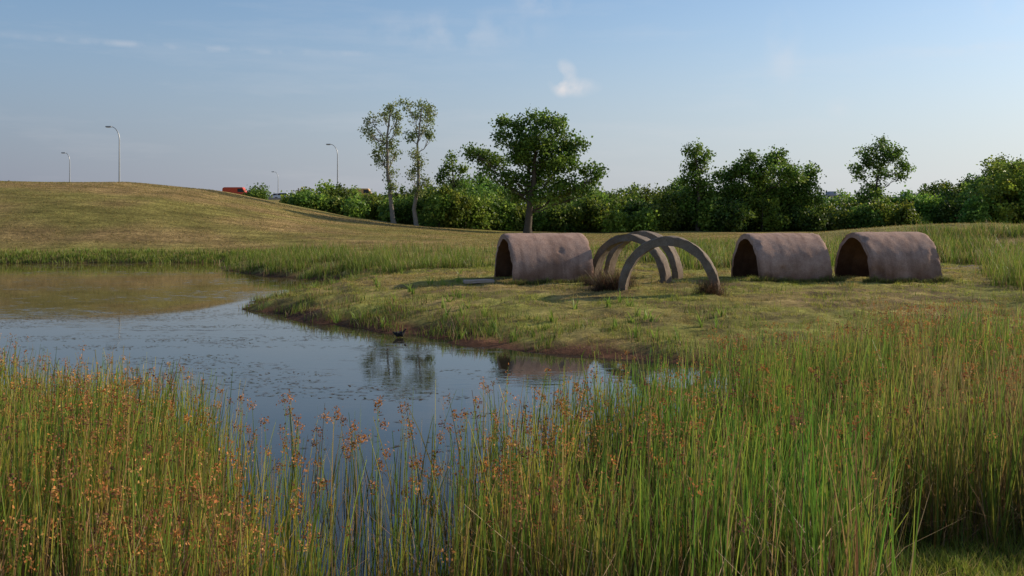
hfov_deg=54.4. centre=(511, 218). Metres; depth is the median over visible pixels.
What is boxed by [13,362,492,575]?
seeding bulrush
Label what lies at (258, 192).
bush
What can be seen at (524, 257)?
concrete culvert pipe
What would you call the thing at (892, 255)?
concrete culvert pipe
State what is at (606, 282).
dry weeds
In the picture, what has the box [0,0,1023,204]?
sky
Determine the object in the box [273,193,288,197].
white car
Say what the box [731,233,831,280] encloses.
concrete culvert pipe
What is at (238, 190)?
red van
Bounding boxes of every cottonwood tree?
[358,101,405,223]
[395,95,437,225]
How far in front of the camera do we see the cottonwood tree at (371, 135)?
99.91 m
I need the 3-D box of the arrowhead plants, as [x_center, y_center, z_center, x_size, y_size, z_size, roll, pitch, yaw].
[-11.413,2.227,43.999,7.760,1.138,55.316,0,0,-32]
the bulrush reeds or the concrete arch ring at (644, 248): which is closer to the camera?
the bulrush reeds
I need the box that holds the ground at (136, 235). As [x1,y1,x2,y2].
[0,181,1023,575]
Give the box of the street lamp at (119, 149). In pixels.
[105,126,119,181]
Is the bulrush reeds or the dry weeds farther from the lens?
the dry weeds
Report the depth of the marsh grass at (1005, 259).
45.55 m
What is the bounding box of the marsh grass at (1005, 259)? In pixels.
[0,220,1023,366]
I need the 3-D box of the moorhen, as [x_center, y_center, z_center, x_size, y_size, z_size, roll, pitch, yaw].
[-2.636,2.722,23.479,0.361,0.272,0.140,0,0,-12]
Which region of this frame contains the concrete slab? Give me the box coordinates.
[463,279,494,283]
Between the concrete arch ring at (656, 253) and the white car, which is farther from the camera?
the white car
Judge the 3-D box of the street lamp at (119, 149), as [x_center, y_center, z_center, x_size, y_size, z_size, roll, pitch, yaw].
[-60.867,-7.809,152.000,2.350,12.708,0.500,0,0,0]
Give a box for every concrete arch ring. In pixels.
[593,234,671,282]
[603,231,682,278]
[618,236,719,293]
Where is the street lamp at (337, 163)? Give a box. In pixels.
[326,144,337,187]
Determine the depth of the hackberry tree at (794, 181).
106.10 m
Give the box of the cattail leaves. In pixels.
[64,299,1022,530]
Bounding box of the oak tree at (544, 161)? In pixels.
[458,103,608,232]
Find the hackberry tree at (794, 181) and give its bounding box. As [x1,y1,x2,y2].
[708,144,829,230]
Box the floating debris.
[2,297,664,449]
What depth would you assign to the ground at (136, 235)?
30.30 m
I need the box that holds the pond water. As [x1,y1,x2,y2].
[0,263,757,575]
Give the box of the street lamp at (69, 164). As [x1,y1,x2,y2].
[61,152,69,181]
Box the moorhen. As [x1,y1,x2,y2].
[393,328,405,336]
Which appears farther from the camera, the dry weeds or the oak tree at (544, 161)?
the oak tree at (544, 161)
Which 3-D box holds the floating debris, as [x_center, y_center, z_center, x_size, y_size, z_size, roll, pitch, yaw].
[-5.498,2.795,24.026,17.105,0.004,24.044,0,0,0]
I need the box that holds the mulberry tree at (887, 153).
[844,133,916,204]
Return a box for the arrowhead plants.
[64,247,725,342]
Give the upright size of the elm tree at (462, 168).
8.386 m
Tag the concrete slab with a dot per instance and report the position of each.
(479, 281)
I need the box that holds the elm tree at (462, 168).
[398,149,472,225]
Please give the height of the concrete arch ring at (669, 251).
2.076 m
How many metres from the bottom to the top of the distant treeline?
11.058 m
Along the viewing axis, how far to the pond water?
18.74 m
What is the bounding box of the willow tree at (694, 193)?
[669,137,720,230]
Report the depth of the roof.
204.94 m
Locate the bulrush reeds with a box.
[0,290,1023,575]
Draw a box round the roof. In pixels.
[813,191,851,196]
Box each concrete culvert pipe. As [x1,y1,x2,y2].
[494,233,593,283]
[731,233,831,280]
[834,232,942,281]
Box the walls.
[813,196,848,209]
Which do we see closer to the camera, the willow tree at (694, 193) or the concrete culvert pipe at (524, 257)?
the concrete culvert pipe at (524, 257)
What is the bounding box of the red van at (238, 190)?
[222,187,246,195]
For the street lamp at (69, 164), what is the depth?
213.91 m
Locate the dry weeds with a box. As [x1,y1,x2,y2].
[502,263,956,296]
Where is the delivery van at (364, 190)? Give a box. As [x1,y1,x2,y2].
[352,188,369,196]
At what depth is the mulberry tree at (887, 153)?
109.56 m
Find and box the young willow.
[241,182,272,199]
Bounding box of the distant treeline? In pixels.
[279,152,1023,232]
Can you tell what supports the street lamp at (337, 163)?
on the ground at (136, 235)

